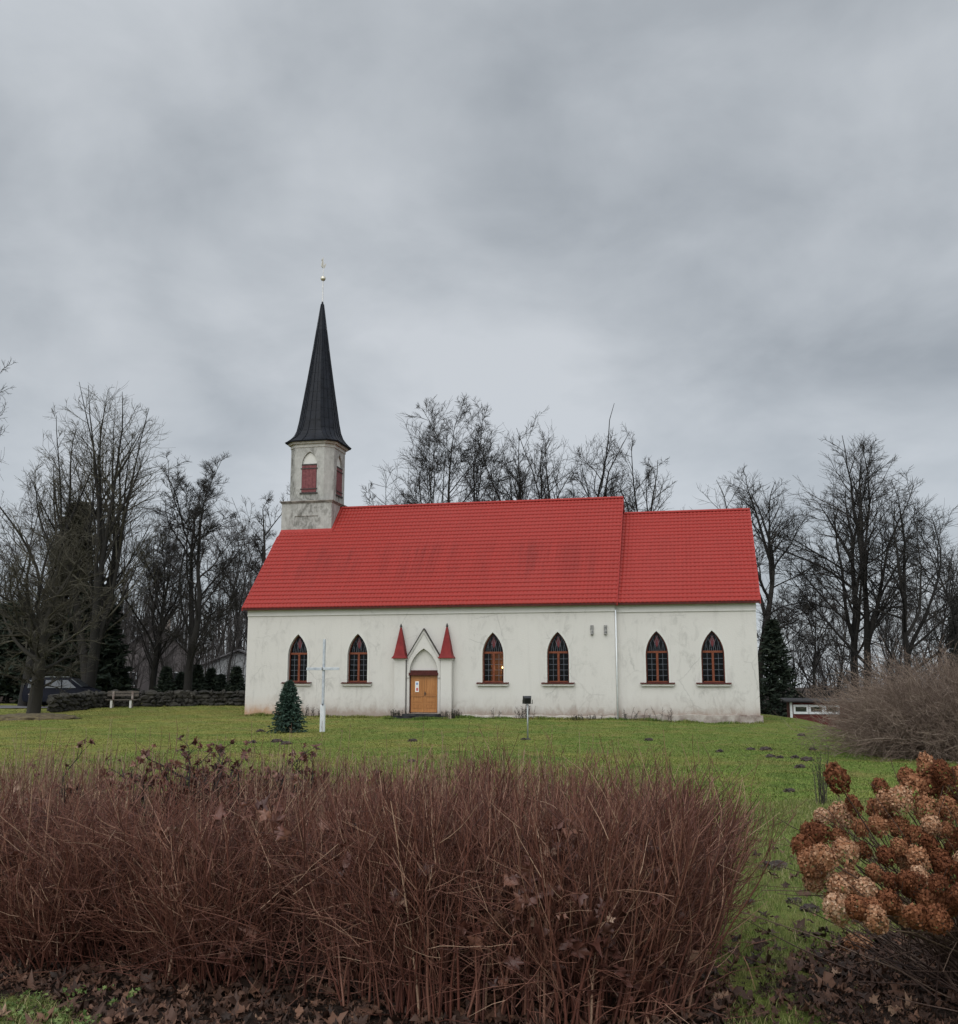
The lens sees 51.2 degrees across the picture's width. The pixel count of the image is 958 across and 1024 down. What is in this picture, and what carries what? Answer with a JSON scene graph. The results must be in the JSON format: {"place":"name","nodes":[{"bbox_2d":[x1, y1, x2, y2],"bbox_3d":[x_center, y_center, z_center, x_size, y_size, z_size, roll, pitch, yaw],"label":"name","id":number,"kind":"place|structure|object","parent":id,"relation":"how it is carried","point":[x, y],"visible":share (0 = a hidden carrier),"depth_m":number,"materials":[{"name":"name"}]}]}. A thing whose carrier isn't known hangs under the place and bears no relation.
{"place":"outdoors","nodes":[
{"label":"outdoors","id":0,"kind":"place"},
{"bbox_2d":[0,705,47,707],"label":"road","id":1,"kind":"structure","parent":0,"point":[5,706],"depth_m":63.24,"materials":[{"name":"asphalt"}]},
{"bbox_2d":[22,677,99,705],"bbox_3d":[-26.993,11.653,64.971,4.635,1.897,1.950,1,-9,-4],"label":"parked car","id":2,"kind":"object","parent":1,"relation":"on","point":[78,685],"visible":0.21,"depth_m":64.17,"materials":[{"name":"grey paint"}]},
{"bbox_2d":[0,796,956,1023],"bbox_3d":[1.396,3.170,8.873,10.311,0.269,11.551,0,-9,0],"label":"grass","id":3,"kind":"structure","parent":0,"point":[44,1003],"depth_m":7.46,"materials":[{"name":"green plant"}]},
{"bbox_2d":[0,688,957,1023],"bbox_3d":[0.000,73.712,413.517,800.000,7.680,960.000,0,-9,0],"label":"lawn","id":4,"kind":"structure","parent":0,"point":[382,1008],"depth_m":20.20,"materials":[{"name":"green plant"}]},
{"bbox_2d":[0,360,14,462],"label":"bare tree","id":5,"kind":"object","parent":4,"relation":"on","point":[3,362],"visible":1,"depth_m":52.68,"materials":[{"name":"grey plant"}]},
{"bbox_2d":[0,533,38,600],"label":"forest tree","id":6,"kind":"object","parent":4,"relation":"on","point":[5,546],"visible":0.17,"depth_m":91.21,"materials":[{"name":"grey plant"}]},
{"bbox_2d":[0,477,44,604],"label":"forest tree","id":7,"kind":"object","parent":4,"relation":"on","point":[31,518],"visible":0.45,"depth_m":88.80,"materials":[{"name":"grey plant"}]},
{"bbox_2d":[0,599,52,703],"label":"spruce tree","id":8,"kind":"object","parent":4,"relation":"on","point":[9,688],"visible":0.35,"depth_m":73.57,"materials":[{"name":"green plant"}]},
{"bbox_2d":[0,713,81,720],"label":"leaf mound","id":9,"kind":"object","parent":4,"relation":"on","point":[30,716],"visible":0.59,"depth_m":48.34,"materials":[{"name":"plant"}]},
{"bbox_2d":[0,403,91,705],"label":"bare tree","id":10,"kind":"object","parent":4,"relation":"on","point":[29,663],"visible":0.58,"depth_m":67.33,"materials":[{"name":"grey plant"}]},
{"bbox_2d":[10,453,107,604],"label":"forest tree","id":11,"kind":"object","parent":4,"relation":"on","point":[65,498],"visible":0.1,"depth_m":97.82,"materials":[{"name":"brown plant"}]},
{"bbox_2d":[0,515,118,712],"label":"bare tree","id":12,"kind":"object","parent":4,"relation":"on","point":[37,653],"visible":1,"depth_m":49.62,"materials":[{"name":"brown plant"}]},
{"bbox_2d":[17,499,104,687],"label":"spruce tree","id":13,"kind":"object","parent":4,"relation":"on","point":[58,632],"visible":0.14,"depth_m":73.32,"materials":[{"name":"green plant"}]},
{"bbox_2d":[1,984,139,1023],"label":"weeds","id":14,"kind":"object","parent":4,"relation":"on","point":[57,1019],"visible":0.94,"depth_m":4.87,"materials":[{"name":"plant"}]},
{"bbox_2d":[47,584,140,693],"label":"spruce tree","id":15,"kind":"object","parent":4,"relation":"on","point":[111,667],"visible":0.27,"depth_m":71.42,"materials":[{"name":"green plant"}]},
{"bbox_2d":[12,382,183,687],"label":"bare tree","id":16,"kind":"object","parent":4,"relation":"on","point":[110,526],"visible":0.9,"depth_m":67.86,"materials":[{"name":"brown plant"}]},
{"bbox_2d":[105,691,138,707],"bbox_3d":[-22.296,11.725,62.444,1.900,1.070,0.580,1,-9,-6],"label":"bench","id":17,"kind":"object","parent":4,"relation":"on","point":[113,695],"visible":0.86,"depth_m":62.66,"materials":[{"name":"stone"}]},
{"bbox_2d":[114,671,133,702],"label":"spruce tree","id":18,"kind":"object","parent":4,"relation":"on","point":[124,673],"visible":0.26,"depth_m":72.86,"materials":[{"name":"green plant"}]},
{"bbox_2d":[105,517,160,643],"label":"forest tree","id":19,"kind":"object","parent":4,"relation":"on","point":[127,583],"visible":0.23,"depth_m":102.27,"materials":[{"name":"brown plant"}]},
{"bbox_2d":[117,574,159,681],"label":"forest tree","id":20,"kind":"object","parent":4,"relation":"on","point":[136,642],"visible":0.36,"depth_m":91.79,"materials":[{"name":"brown plant"}]},
{"bbox_2d":[46,689,244,712],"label":"stone wall","id":21,"kind":"structure","parent":4,"relation":"on","point":[66,702],"depth_m":65.33,"materials":[{"name":"stone"}]},
{"bbox_2d":[106,523,208,689],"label":"bare tree","id":22,"kind":"object","parent":4,"relation":"on","point":[159,639],"visible":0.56,"depth_m":73.19,"materials":[{"name":"brown plant"}]},
{"bbox_2d":[126,503,194,627],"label":"forest tree","id":23,"kind":"object","parent":4,"relation":"on","point":[162,558],"visible":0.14,"depth_m":103.51,"materials":[{"name":"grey plant"}]},
{"bbox_2d":[122,620,200,694],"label":"house","id":24,"kind":"structure","parent":4,"relation":"on","point":[145,686],"depth_m":94.86,"materials":[{"name":"stone"}]},
{"bbox_2d":[154,665,178,703],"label":"spruce tree","id":25,"kind":"object","parent":4,"relation":"on","point":[166,682],"visible":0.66,"depth_m":70.75,"materials":[{"name":"green plant"}]},
{"bbox_2d":[139,554,200,667],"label":"forest tree","id":26,"kind":"object","parent":4,"relation":"on","point":[156,630],"visible":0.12,"depth_m":95.29,"materials":[{"name":"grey plant"}]},
{"bbox_2d":[175,671,184,702],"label":"spruce tree","id":27,"kind":"object","parent":4,"relation":"on","point":[179,679],"visible":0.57,"depth_m":72.75,"materials":[{"name":"green plant"}]},
{"bbox_2d":[34,735,332,919],"bbox_3d":[-2.120,2.244,7.102,2.105,1.299,1.421,-2,-10,14],"label":"leafy shrub","id":28,"kind":"object","parent":4,"relation":"on","point":[219,748],"visible":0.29,"depth_m":7.03,"materials":[{"name":"red plant"}]},
{"bbox_2d":[139,448,259,703],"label":"bare tree","id":29,"kind":"object","parent":4,"relation":"on","point":[199,510],"visible":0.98,"depth_m":69.67,"materials":[{"name":"brown plant"}]},
{"bbox_2d":[192,663,209,702],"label":"spruce tree","id":30,"kind":"object","parent":4,"relation":"on","point":[198,682],"visible":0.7,"depth_m":70.74,"materials":[{"name":"green plant"}]},
{"bbox_2d":[170,508,257,657],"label":"forest tree","id":31,"kind":"object","parent":4,"relation":"on","point":[222,636],"visible":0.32,"depth_m":95.25,"materials":[{"name":"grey plant"}]},
{"bbox_2d":[204,667,225,702],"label":"spruce tree","id":32,"kind":"object","parent":4,"relation":"on","point":[212,678],"visible":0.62,"depth_m":71.85,"materials":[{"name":"green plant"}]},
{"bbox_2d":[217,673,227,691],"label":"spruce tree","id":33,"kind":"object","parent":4,"relation":"on","point":[222,678],"visible":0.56,"depth_m":72.30,"materials":[{"name":"green plant"}]},
{"bbox_2d":[199,649,246,686],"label":"house","id":34,"kind":"structure","parent":4,"relation":"on","point":[238,656],"depth_m":90.89,"materials":[{"name":"stone"}]},
{"bbox_2d":[190,495,273,681],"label":"forest tree","id":35,"kind":"object","parent":4,"relation":"on","point":[233,637],"visible":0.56,"depth_m":91.72,"materials":[{"name":"brown plant"}]},
{"bbox_2d":[222,666,245,702],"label":"spruce tree","id":36,"kind":"object","parent":4,"relation":"on","point":[236,681],"visible":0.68,"depth_m":70.79,"materials":[{"name":"green plant"}]},
{"bbox_2d":[216,556,256,648],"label":"forest tree","id":37,"kind":"object","parent":4,"relation":"on","point":[235,610],"visible":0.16,"depth_m":100.45,"materials":[{"name":"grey plant"}]},
{"bbox_2d":[235,558,260,649],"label":"forest tree","id":38,"kind":"object","parent":4,"relation":"on","point":[243,611],"visible":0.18,"depth_m":97.15,"materials":[{"name":"grey plant"}]},
{"bbox_2d":[230,505,277,642],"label":"bare tree","id":39,"kind":"object","parent":4,"relation":"on","point":[259,557],"visible":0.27,"depth_m":87.04,"materials":[{"name":"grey plant"}]},
{"bbox_2d":[246,482,289,583],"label":"bare tree","id":40,"kind":"object","parent":4,"relation":"on","point":[262,554],"visible":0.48,"depth_m":75.74,"materials":[{"name":"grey plant"}]},
{"bbox_2d":[271,739,282,742],"bbox_3d":[-6.228,7.091,30.852,0.395,0.192,0.332,4,-10,-24],"label":"molehill","id":41,"kind":"object","parent":4,"relation":"on","point":[275,740],"visible":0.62,"depth_m":30.79,"materials":[{"name":"soil"}]},
{"bbox_2d":[266,679,307,732],"bbox_3d":[-6.892,7.080,36.289,1.508,2.026,1.489,7,-11,-35],"label":"young spruce","id":42,"kind":"object","parent":4,"relation":"on","point":[287,714],"visible":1,"depth_m":36.14,"materials":[{"name":"green plant"}]},
{"bbox_2d":[281,741,292,744],"bbox_3d":[-5.681,6.857,29.514,0.395,0.192,0.332,-1,-9,8],"label":"molehill","id":43,"kind":"object","parent":4,"relation":"on","point":[286,742],"visible":0.49,"depth_m":29.46,"materials":[{"name":"soil"}]},
{"bbox_2d":[306,639,338,731],"bbox_3d":[-5.871,6.565,37.603,1.440,3.540,0.185,-4,-10,24],"label":"cross","id":44,"kind":"object","parent":4,"relation":"on","point":[323,668],"visible":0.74,"depth_m":37.57,"materials":[{"name":"grey paint"}]},
{"bbox_2d":[362,480,375,505],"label":"bare tree","id":45,"kind":"object","parent":4,"relation":"on","point":[368,501],"visible":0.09,"depth_m":81.24,"materials":[{"name":"grey plant"}]},
{"bbox_2d":[390,709,408,716],"bbox_3d":[-4.047,10.218,50.860,1.014,0.508,0.468,2,-10,-15],"label":"weed clump","id":46,"kind":"object","parent":4,"relation":"on","point":[398,714],"visible":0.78,"depth_m":50.78,"materials":[{"name":"plant"}]},
{"bbox_2d":[0,719,811,1023],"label":"hedge","id":47,"kind":"object","parent":4,"relation":"on","point":[411,886],"visible":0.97,"depth_m":5.25,"materials":[{"name":"red plant"}]},
{"bbox_2d":[370,393,516,504],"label":"bare tree","id":48,"kind":"object","parent":4,"relation":"on","point":[438,469],"visible":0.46,"depth_m":81.53,"materials":[{"name":"brown plant"}]},
{"bbox_2d":[439,710,461,717],"bbox_3d":[-1.423,10.135,50.272,1.177,0.503,0.530,0,-9,0],"label":"weed clump","id":49,"kind":"object","parent":4,"relation":"on","point":[452,714],"visible":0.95,"depth_m":50.24,"materials":[{"name":"plant"}]},
{"bbox_2d":[0,564,946,714],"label":"woods","id":50,"kind":"object","parent":4,"relation":"on","point":[211,653],"visible":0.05,"depth_m":90.92,"materials":[{"name":"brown wood"}]},
{"bbox_2d":[0,840,957,1023],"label":"fallen leaves","id":51,"kind":"object","parent":4,"relation":"on","point":[224,1009],"visible":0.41,"depth_m":5.18,"materials":[{"name":"brown plant"}]},
{"bbox_2d":[242,257,763,723],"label":"church","id":52,"kind":"structure","parent":4,"relation":"on","point":[604,607],"depth_m":52.00,"materials":[{"name":"white paint"}]},
{"bbox_2d":[281,631,311,685],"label":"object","id":53,"kind":"structure","parent":52,"relation":"in","point":[299,652],"depth_m":52.99,"materials":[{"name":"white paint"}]},
{"bbox_2d":[341,631,371,685],"bbox_3d":[-6.322,7.622,52.162,1.660,2.840,0.462,-2,-10,12],"label":"window","id":54,"kind":"structure","parent":52,"relation":"in","point":[358,675],"depth_m":52.29,"materials":[{"name":"brown paint"}]},
{"bbox_2d":[409,670,437,712],"bbox_3d":[-2.816,9.146,50.955,1.560,2.140,0.239,-2,-10,12],"label":"door","id":55,"kind":"structure","parent":52,"relation":"in","point":[423,683],"depth_m":51.00,"materials":[{"name":"brown wood"}]},
{"bbox_2d":[476,630,508,685],"bbox_3d":[0.712,7.372,50.647,1.660,2.840,0.462,-2,-10,12],"label":"window","id":56,"kind":"structure","parent":52,"relation":"in","point":[494,668],"depth_m":50.78,"materials":[{"name":"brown paint"}]},
{"bbox_2d":[541,629,574,685],"bbox_3d":[3.940,7.258,49.953,1.660,2.840,0.462,-2,-10,12],"label":"window","id":57,"kind":"structure","parent":52,"relation":"in","point":[559,654],"depth_m":50.08,"materials":[{"name":"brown paint"}]},
{"bbox_2d":[640,628,674,685],"bbox_3d":[8.749,7.122,49.128,1.660,2.840,0.462,-2,-10,12],"label":"window","id":58,"kind":"structure","parent":52,"relation":"in","point":[657,661],"depth_m":49.25,"materials":[{"name":"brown paint"}]},
{"bbox_2d":[696,627,731,685],"bbox_3d":[11.351,7.029,48.567,1.660,2.840,0.462,-2,-10,12],"label":"window","id":59,"kind":"structure","parent":52,"relation":"in","point":[713,669],"depth_m":48.69,"materials":[{"name":"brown paint"}]},
{"bbox_2d":[466,420,543,501],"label":"bare tree","id":60,"kind":"object","parent":4,"relation":"on","point":[519,480],"visible":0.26,"depth_m":83.63,"materials":[{"name":"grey plant"}]},
{"bbox_2d":[514,704,535,718],"bbox_3d":[2.313,9.875,49.502,1.153,0.763,0.642,0,-9,0],"label":"weed clump","id":61,"kind":"object","parent":4,"relation":"on","point":[522,717],"visible":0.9,"depth_m":49.46,"materials":[{"name":"plant"}]},
{"bbox_2d":[522,696,532,739],"bbox_3d":[1.565,6.680,32.200,0.330,1.491,0.236,1,-9,-8],"label":"floodlight","id":62,"kind":"object","parent":4,"relation":"on","point":[526,699],"visible":0.9,"depth_m":32.23,"materials":[{"name":"metal"}]},
{"bbox_2d":[496,405,591,499],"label":"bare tree","id":63,"kind":"object","parent":4,"relation":"on","point":[543,487],"visible":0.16,"depth_m":86.05,"materials":[{"name":"grey plant"}]},
{"bbox_2d":[571,714,587,720],"bbox_3d":[4.916,10.026,48.853,0.833,0.326,0.494,0,-9,0],"label":"weed clump","id":64,"kind":"object","parent":4,"relation":"on","point":[575,717],"visible":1,"depth_m":48.87,"materials":[{"name":"plant"}]},
{"bbox_2d":[562,405,633,504],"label":"bare tree","id":65,"kind":"object","parent":4,"relation":"on","point":[583,478],"visible":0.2,"depth_m":85.94,"materials":[{"name":"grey plant"}]},
{"bbox_2d":[587,423,662,511],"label":"bare tree","id":66,"kind":"object","parent":4,"relation":"on","point":[633,476],"visible":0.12,"depth_m":82.36,"materials":[{"name":"grey plant"}]},
{"bbox_2d":[611,457,677,511],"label":"bare tree","id":67,"kind":"object","parent":4,"relation":"on","point":[635,494],"visible":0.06,"depth_m":80.48,"materials":[{"name":"grey plant"}]},
{"bbox_2d":[652,708,671,721],"bbox_3d":[8.818,9.732,48.031,1.082,0.751,0.370,0,-9,0],"label":"weed clump","id":68,"kind":"object","parent":4,"relation":"on","point":[662,714],"visible":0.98,"depth_m":48.05,"materials":[{"name":"plant"}]},
{"bbox_2d":[683,464,825,713],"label":"bare tree","id":69,"kind":"object","parent":4,"relation":"on","point":[766,613],"visible":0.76,"depth_m":72.90,"materials":[{"name":"grey plant"}]},
{"bbox_2d":[759,746,772,750],"bbox_3d":[7.482,6.205,26.100,0.342,0.166,0.287,-2,-10,10],"label":"molehill","id":70,"kind":"object","parent":4,"relation":"on","point":[766,748],"visible":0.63,"depth_m":26.03,"materials":[{"name":"soil"}]},
{"bbox_2d":[765,754,775,757],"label":"molehill","id":71,"kind":"object","parent":4,"relation":"on","point":[769,755],"visible":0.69,"depth_m":23.34,"materials":[{"name":"soil"}]},
{"bbox_2d":[759,860,787,870],"bbox_3d":[2.667,3.197,8.996,0.263,0.128,0.221,4,-10,-22],"label":"molehill","id":72,"kind":"object","parent":4,"relation":"on","point":[775,863],"visible":0.48,"depth_m":8.96,"materials":[{"name":"soil"}]},
{"bbox_2d":[757,617,804,716],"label":"spruce tree","id":73,"kind":"object","parent":4,"relation":"on","point":[773,646],"visible":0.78,"depth_m":68.75,"materials":[{"name":"green plant"}]},
{"bbox_2d":[757,610,811,701],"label":"forest tree","id":74,"kind":"object","parent":4,"relation":"on","point":[788,648],"visible":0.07,"depth_m":89.68,"materials":[{"name":"grey plant"}]},
{"bbox_2d":[783,788,794,792],"bbox_3d":[4.971,4.463,15.985,0.211,0.102,0.177,6,-11,-30],"label":"molehill","id":75,"kind":"object","parent":4,"relation":"on","point":[789,790],"visible":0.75,"depth_m":15.95,"materials":[{"name":"soil"}]},
{"bbox_2d":[785,897,801,904],"bbox_3d":[2.391,2.948,7.569,0.132,0.064,0.110,2,-10,-14],"label":"molehill","id":76,"kind":"object","parent":4,"relation":"on","point":[792,899],"visible":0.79,"depth_m":7.56,"materials":[{"name":"soil"}]},
{"bbox_2d":[794,764,804,767],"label":"molehill","id":77,"kind":"object","parent":4,"relation":"on","point":[800,766],"visible":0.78,"depth_m":20.80,"materials":[{"name":"soil"}]},
{"bbox_2d":[757,582,845,709],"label":"forest tree","id":78,"kind":"object","parent":4,"relation":"on","point":[797,637],"visible":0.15,"depth_m":94.47,"materials":[{"name":"grey plant"}]},
{"bbox_2d":[782,622,831,708],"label":"forest tree","id":79,"kind":"object","parent":4,"relation":"on","point":[806,659],"visible":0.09,"depth_m":98.94,"materials":[{"name":"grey plant"}]},
{"bbox_2d":[800,756,814,760],"bbox_3d":[7.393,5.604,22.592,0.342,0.166,0.287,6,-11,-31],"label":"molehill","id":80,"kind":"object","parent":4,"relation":"on","point":[805,758],"visible":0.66,"depth_m":22.53,"materials":[{"name":"soil"}]},
{"bbox_2d":[799,903,819,912],"bbox_3d":[2.430,2.911,7.331,0.158,0.077,0.133,-8,-13,41],"label":"molehill","id":81,"kind":"object","parent":4,"relation":"on","point":[808,905],"visible":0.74,"depth_m":7.30,"materials":[{"name":"soil"}]},
{"bbox_2d":[779,574,840,696],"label":"forest tree","id":82,"kind":"object","parent":4,"relation":"on","point":[814,666],"visible":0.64,"depth_m":75.61,"materials":[{"name":"grey plant"}]},
{"bbox_2d":[780,698,852,728],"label":"shed","id":83,"kind":"structure","parent":4,"relation":"on","point":[798,708],"depth_m":60.87,"materials":[{"name":"white paint"}]},
{"bbox_2d":[793,705,808,713],"bbox_3d":[19.615,12.023,60.927,0.880,0.560,0.052,-2,-10,12],"label":"window","id":84,"kind":"structure","parent":83,"relation":"in","point":[797,709],"depth_m":60.92,"materials":[{"name":"white paint"}]},
{"bbox_2d":[809,705,823,713],"bbox_3d":[20.495,11.993,60.742,0.880,0.560,0.052,-2,-10,12],"label":"window","id":85,"kind":"structure","parent":83,"relation":"in","point":[813,707],"depth_m":60.74,"materials":[{"name":"white paint"}]},
{"bbox_2d":[824,705,839,713],"bbox_3d":[21.375,11.962,60.558,0.880,0.560,0.052,-2,-10,12],"label":"window","id":86,"kind":"structure","parent":83,"relation":"in","point":[825,705],"depth_m":60.57,"materials":[{"name":"white paint"}]},
{"bbox_2d":[790,569,850,697],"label":"forest tree","id":87,"kind":"object","parent":4,"relation":"on","point":[820,677],"visible":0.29,"depth_m":92.18,"materials":[{"name":"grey plant"}]},
{"bbox_2d":[809,742,831,803],"bbox_3d":[4.857,3.671,14.135,0.363,0.898,0.341,-4,-10,23],"label":"sapling","id":88,"kind":"object","parent":4,"relation":"on","point":[823,790],"visible":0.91,"depth_m":14.11,"materials":[{"name":"plant"}]},
{"bbox_2d":[785,586,860,697],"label":"forest tree","id":89,"kind":"object","parent":4,"relation":"on","point":[839,662],"visible":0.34,"depth_m":86.43,"materials":[{"name":"grey plant"}]},
{"bbox_2d":[730,751,957,1011],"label":"hydrangea","id":90,"kind":"object","parent":4,"relation":"on","point":[935,905],"visible":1,"depth_m":4.91,"materials":[{"name":"brown plant"}]},
{"bbox_2d":[754,434,937,716],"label":"bare tree","id":91,"kind":"object","parent":4,"relation":"on","point":[863,568],"visible":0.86,"depth_m":71.38,"materials":[{"name":"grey plant"}]},
{"bbox_2d":[829,616,875,693],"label":"forest tree","id":92,"kind":"object","parent":4,"relation":"on","point":[838,665],"visible":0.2,"depth_m":98.20,"materials":[{"name":"grey plant"}]},
{"bbox_2d":[841,932,872,952],"bbox_3d":[2.357,2.697,6.237,0.154,0.150,0.225,22,-38,-19],"label":"fallen flower head","id":93,"kind":"object","parent":4,"relation":"on","point":[854,938],"visible":0.4,"depth_m":6.20},
{"bbox_2d":[779,634,957,763],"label":"bare shrub","id":94,"kind":"object","parent":4,"relation":"on","point":[913,720],"visible":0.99,"depth_m":23.43,"materials":[{"name":"brown plant"}]},
{"bbox_2d":[799,474,957,692],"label":"bare tree","id":95,"kind":"object","parent":4,"relation":"on","point":[901,587],"visible":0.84,"depth_m":66.44,"materials":[{"name":"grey plant"}]},
{"bbox_2d":[850,601,917,703],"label":"forest tree","id":96,"kind":"object","parent":4,"relation":"on","point":[888,644],"visible":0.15,"depth_m":93.83,"materials":[{"name":"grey plant"}]},
{"bbox_2d":[847,580,937,676],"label":"forest tree","id":97,"kind":"object","parent":4,"relation":"on","point":[878,650],"visible":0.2,"depth_m":103.11,"materials":[{"name":"grey plant"}]},
{"bbox_2d":[873,609,928,689],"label":"forest tree","id":98,"kind":"object","parent":4,"relation":"on","point":[891,645],"visible":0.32,"depth_m":82.85,"materials":[{"name":"grey plant"}]},
{"bbox_2d":[874,574,938,682],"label":"forest tree","id":99,"kind":"object","parent":4,"relation":"on","point":[916,627],"visible":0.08,"depth_m":95.93,"materials":[{"name":"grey plant"}]},
{"bbox_2d":[882,536,957,686],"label":"forest tree","id":100,"kind":"object","parent":4,"relation":"on","point":[945,612],"visible":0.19,"depth_m":86.72,"materials":[{"name":"grey plant"}]},
{"bbox_2d":[884,507,957,669],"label":"bare tree","id":101,"kind":"object","parent":4,"relation":"on","point":[933,585],"visible":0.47,"depth_m":74.98,"materials":[{"name":"grey plant"}]},
{"bbox_2d":[913,591,952,679],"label":"forest tree","id":102,"kind":"object","parent":4,"relation":"on","point":[931,633],"visible":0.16,"depth_m":91.22,"materials":[{"name":"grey plant"}]},
{"bbox_2d":[940,598,957,682],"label":"spruce tree","id":103,"kind":"object","parent":4,"relation":"on","point":[956,652],"visible":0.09,"depth_m":85.21,"materials":[{"name":"green plant"}]},
{"bbox_2d":[0,0,957,687],"label":"sky","id":104,"kind":"structure","parent":0,"point":[729,227],"materials":[{"name":"grey"}]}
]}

